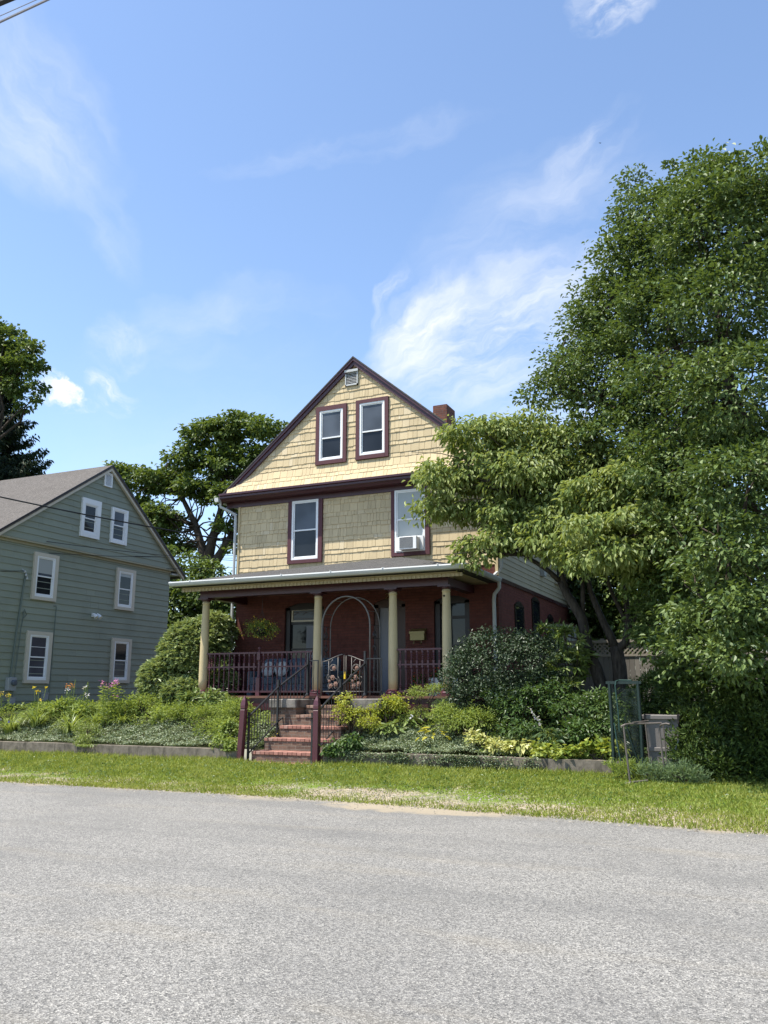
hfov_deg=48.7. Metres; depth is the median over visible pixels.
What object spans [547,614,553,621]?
window
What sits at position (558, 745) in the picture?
undergrowth
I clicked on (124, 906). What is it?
road
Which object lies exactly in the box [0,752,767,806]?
clover
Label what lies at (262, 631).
hanging basket
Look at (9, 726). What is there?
daylily
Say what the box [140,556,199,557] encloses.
overhead wire
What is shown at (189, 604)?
dark tree
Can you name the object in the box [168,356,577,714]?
house
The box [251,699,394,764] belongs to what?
front steps
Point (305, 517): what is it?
window
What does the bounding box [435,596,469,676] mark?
window
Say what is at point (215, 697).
leafy perennial
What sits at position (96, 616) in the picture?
floodlight
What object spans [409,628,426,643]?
mailbox
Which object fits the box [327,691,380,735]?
golden shrub
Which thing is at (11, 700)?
utility box
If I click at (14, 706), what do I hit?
undergrowth
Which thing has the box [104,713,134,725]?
daylily
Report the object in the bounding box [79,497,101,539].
window
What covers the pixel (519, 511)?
tree
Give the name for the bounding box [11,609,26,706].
conduit
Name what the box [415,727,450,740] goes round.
bright plant
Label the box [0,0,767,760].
sky
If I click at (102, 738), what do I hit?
ground cover
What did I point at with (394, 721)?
hosta
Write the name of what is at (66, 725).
daylily
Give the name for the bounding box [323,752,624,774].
retaining wall
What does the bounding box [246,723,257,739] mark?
weed
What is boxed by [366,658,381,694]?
iron panel
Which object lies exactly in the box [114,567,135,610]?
window
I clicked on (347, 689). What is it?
potted plant
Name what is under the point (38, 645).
window
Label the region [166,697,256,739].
fern bush
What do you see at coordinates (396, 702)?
golden shrub
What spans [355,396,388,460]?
window
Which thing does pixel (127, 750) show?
retaining wall
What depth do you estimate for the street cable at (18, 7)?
4.05 m
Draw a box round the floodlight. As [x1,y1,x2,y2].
[91,613,101,618]
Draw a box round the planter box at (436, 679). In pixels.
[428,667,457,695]
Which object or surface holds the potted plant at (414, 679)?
on the house at (316, 493)
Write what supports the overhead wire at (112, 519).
attached to the green house at (126, 599)
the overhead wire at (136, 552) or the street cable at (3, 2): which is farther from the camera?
the overhead wire at (136, 552)
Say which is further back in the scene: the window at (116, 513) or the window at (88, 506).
the window at (116, 513)
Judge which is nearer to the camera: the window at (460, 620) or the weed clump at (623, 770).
the weed clump at (623, 770)
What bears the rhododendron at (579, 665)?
on the garden ground at (633, 736)
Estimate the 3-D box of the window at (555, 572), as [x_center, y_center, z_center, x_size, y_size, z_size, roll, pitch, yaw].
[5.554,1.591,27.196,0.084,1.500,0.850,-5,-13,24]
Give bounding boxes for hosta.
[370,715,412,737]
[388,713,427,727]
[499,738,535,756]
[507,730,551,743]
[528,708,570,743]
[593,733,633,752]
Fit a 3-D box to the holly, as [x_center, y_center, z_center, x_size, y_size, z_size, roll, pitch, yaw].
[2.708,3.429,18.210,3.050,2.118,2.329,-5,-13,24]
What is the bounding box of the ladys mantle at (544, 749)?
[524,738,576,760]
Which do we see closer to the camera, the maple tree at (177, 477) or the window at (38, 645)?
the window at (38, 645)
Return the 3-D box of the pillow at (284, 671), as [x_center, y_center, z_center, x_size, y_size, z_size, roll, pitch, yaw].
[-2.664,4.091,22.117,0.409,0.400,0.160,-5,-13,24]
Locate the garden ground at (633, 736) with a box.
[0,708,765,774]
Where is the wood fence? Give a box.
[538,636,767,703]
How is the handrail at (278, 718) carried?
on the front steps
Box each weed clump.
[601,755,653,779]
[629,757,678,781]
[653,758,714,783]
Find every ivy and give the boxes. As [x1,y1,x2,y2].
[208,716,238,751]
[318,731,365,759]
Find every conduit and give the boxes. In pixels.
[9,573,26,676]
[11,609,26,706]
[48,607,56,699]
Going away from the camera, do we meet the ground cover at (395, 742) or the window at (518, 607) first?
the ground cover at (395, 742)
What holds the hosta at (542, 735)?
on the garden ground at (633, 736)
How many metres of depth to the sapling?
17.68 m
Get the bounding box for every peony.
[479,676,553,743]
[530,672,637,745]
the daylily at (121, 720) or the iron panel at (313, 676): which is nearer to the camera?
the iron panel at (313, 676)
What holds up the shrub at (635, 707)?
on the garden ground at (633, 736)
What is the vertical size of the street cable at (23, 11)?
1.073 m
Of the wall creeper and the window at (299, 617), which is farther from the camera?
the window at (299, 617)
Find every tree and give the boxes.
[0,316,52,439]
[101,408,288,573]
[166,544,235,681]
[401,404,736,719]
[509,135,767,699]
[566,509,659,654]
[575,470,767,676]
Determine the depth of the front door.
22.09 m
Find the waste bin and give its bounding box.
[642,714,681,771]
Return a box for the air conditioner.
[395,535,423,550]
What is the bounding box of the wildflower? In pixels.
[0,691,11,718]
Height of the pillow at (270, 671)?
0.400 m
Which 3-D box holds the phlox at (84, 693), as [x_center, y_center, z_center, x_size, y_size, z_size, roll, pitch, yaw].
[-8.008,4.997,22.382,0.812,1.024,0.449,-4,-13,17]
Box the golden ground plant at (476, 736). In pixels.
[462,728,514,755]
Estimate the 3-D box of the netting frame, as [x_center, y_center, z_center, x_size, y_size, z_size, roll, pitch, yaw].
[4.312,3.870,15.126,0.620,1.680,0.072,-5,-13,24]
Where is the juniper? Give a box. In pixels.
[426,695,468,724]
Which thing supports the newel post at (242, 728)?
on the verge
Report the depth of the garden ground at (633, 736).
19.52 m
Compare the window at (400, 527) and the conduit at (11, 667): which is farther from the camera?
the conduit at (11, 667)
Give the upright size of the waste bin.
1.090 m
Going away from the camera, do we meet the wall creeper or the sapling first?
the sapling
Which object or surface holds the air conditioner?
attached to the house at (316, 493)
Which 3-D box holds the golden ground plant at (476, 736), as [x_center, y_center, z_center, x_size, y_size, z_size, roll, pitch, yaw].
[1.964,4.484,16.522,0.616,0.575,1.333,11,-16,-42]
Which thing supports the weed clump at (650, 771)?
on the verge
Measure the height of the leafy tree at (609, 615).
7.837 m
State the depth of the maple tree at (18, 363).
52.38 m
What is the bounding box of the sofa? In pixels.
[247,658,343,695]
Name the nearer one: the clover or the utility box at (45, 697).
the clover
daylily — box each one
[0,713,28,733]
[11,686,59,727]
[45,708,94,735]
[80,710,109,724]
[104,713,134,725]
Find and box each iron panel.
[308,660,318,695]
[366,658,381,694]
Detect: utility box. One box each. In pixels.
[7,697,15,704]
[41,693,48,700]
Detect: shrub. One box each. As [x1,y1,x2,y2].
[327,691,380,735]
[366,691,413,722]
[617,684,683,740]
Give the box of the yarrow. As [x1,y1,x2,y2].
[61,683,74,714]
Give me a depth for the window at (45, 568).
26.47 m
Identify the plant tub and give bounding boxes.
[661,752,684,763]
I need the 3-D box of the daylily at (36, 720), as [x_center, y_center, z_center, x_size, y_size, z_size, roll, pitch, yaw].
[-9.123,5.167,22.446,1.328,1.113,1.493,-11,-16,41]
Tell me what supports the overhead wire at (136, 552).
attached to the green house at (126, 599)
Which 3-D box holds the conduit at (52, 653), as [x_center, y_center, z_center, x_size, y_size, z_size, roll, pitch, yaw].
[-10.338,4.498,26.443,0.028,3.100,0.044,-5,-13,24]
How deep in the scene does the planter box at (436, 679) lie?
20.07 m
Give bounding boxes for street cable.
[0,0,14,5]
[0,0,35,15]
[0,0,48,22]
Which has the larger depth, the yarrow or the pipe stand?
the yarrow
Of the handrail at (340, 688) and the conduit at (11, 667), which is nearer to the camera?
the handrail at (340, 688)
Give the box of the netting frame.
[606,681,644,773]
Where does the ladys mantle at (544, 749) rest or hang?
on the garden ground at (633, 736)
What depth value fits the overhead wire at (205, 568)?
32.92 m
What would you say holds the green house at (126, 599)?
on the garden ground at (633, 736)
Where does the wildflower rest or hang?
on the garden ground at (633, 736)
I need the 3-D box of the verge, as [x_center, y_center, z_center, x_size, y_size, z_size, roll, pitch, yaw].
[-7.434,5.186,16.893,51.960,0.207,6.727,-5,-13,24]
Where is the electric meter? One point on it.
(11, 683)
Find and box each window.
[22,631,52,683]
[30,551,59,601]
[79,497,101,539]
[108,638,131,682]
[109,507,128,545]
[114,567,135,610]
[285,603,323,659]
[287,498,323,563]
[315,403,346,465]
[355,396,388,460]
[391,487,430,556]
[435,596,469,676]
[514,601,525,661]
[531,597,540,643]
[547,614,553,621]
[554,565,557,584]
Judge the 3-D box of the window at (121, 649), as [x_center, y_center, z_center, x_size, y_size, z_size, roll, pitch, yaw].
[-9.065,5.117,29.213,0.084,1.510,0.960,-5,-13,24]
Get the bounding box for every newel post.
[236,696,247,759]
[312,696,320,762]
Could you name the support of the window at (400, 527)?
in the house at (316, 493)
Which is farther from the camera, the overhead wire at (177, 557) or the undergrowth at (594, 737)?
the overhead wire at (177, 557)
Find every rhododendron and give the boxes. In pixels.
[134,609,241,706]
[532,618,599,713]
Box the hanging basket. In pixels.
[241,596,280,640]
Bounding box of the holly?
[437,623,580,719]
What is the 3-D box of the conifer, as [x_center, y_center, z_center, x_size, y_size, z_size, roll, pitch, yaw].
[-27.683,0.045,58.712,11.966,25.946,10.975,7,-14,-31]
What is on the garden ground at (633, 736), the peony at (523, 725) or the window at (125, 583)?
the peony at (523, 725)
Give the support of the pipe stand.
on the verge
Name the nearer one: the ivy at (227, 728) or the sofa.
the ivy at (227, 728)
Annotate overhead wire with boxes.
[0,496,236,541]
[46,541,236,560]
[52,553,236,556]
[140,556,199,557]
[187,567,235,568]
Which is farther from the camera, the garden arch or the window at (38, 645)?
the window at (38, 645)
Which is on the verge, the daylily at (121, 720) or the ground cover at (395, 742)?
the ground cover at (395, 742)
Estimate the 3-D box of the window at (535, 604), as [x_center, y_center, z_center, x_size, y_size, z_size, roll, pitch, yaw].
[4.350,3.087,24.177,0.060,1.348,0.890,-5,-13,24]
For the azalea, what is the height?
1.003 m
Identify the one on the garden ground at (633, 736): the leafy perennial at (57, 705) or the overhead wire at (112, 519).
the leafy perennial at (57, 705)
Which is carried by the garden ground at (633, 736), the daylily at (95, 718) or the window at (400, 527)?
the daylily at (95, 718)
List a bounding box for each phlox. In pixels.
[66,683,89,714]
[96,678,126,727]
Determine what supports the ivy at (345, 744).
on the garden ground at (633, 736)
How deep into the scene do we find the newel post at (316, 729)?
17.60 m
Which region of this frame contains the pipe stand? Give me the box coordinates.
[621,720,669,782]
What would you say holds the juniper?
on the garden ground at (633, 736)
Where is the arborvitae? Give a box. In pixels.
[622,652,767,785]
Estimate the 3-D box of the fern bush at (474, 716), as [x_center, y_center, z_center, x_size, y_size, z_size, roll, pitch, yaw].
[1.623,4.298,17.549,1.607,0.877,1.327,-5,-13,24]
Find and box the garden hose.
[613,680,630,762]
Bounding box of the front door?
[374,599,405,695]
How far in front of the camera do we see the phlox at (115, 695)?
21.60 m
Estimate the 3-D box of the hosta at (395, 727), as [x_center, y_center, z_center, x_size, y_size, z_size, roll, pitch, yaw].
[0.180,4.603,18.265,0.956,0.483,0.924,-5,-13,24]
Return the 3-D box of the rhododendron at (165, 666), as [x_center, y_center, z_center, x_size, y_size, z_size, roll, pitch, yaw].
[-5.339,4.038,23.167,2.891,2.893,2.511,3,-12,-12]
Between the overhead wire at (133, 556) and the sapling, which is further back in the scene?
the overhead wire at (133, 556)
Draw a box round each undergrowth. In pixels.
[0,698,637,731]
[475,727,633,759]
[518,701,763,770]
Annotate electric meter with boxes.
[5,677,17,690]
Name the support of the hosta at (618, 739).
on the garden ground at (633, 736)
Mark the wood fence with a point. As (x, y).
(633, 665)
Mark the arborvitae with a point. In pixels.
(740, 730)
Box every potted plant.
[340,670,361,695]
[409,672,432,695]
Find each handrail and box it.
[246,652,308,760]
[306,651,366,763]
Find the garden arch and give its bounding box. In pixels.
[320,596,379,695]
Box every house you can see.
[0,465,185,708]
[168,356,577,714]
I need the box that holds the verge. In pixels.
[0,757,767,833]
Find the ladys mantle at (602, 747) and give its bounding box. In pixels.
[562,734,630,759]
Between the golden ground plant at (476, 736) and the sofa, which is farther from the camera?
the sofa
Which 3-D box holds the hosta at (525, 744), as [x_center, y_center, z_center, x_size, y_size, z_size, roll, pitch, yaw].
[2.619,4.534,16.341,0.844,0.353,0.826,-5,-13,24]
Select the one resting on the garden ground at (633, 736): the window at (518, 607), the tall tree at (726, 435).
the tall tree at (726, 435)
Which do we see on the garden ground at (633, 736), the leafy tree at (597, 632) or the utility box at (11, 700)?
the leafy tree at (597, 632)
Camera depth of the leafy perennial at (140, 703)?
21.71 m
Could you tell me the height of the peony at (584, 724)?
1.535 m
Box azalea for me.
[397,682,445,726]
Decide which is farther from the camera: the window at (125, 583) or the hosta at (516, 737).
the window at (125, 583)
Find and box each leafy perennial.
[29,695,101,721]
[103,690,187,725]
[174,685,248,717]
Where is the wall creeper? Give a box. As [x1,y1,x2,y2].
[70,719,103,747]
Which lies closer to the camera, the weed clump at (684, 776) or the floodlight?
the weed clump at (684, 776)
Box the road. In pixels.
[0,782,767,1023]
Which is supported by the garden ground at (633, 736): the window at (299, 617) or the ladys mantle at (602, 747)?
the ladys mantle at (602, 747)
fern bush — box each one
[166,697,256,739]
[425,699,500,737]
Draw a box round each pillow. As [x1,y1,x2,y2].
[262,662,274,676]
[275,661,288,676]
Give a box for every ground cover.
[0,715,275,746]
[324,721,540,770]
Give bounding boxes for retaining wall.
[0,741,236,758]
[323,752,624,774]
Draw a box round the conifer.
[0,356,53,480]
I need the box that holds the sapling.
[461,699,474,728]

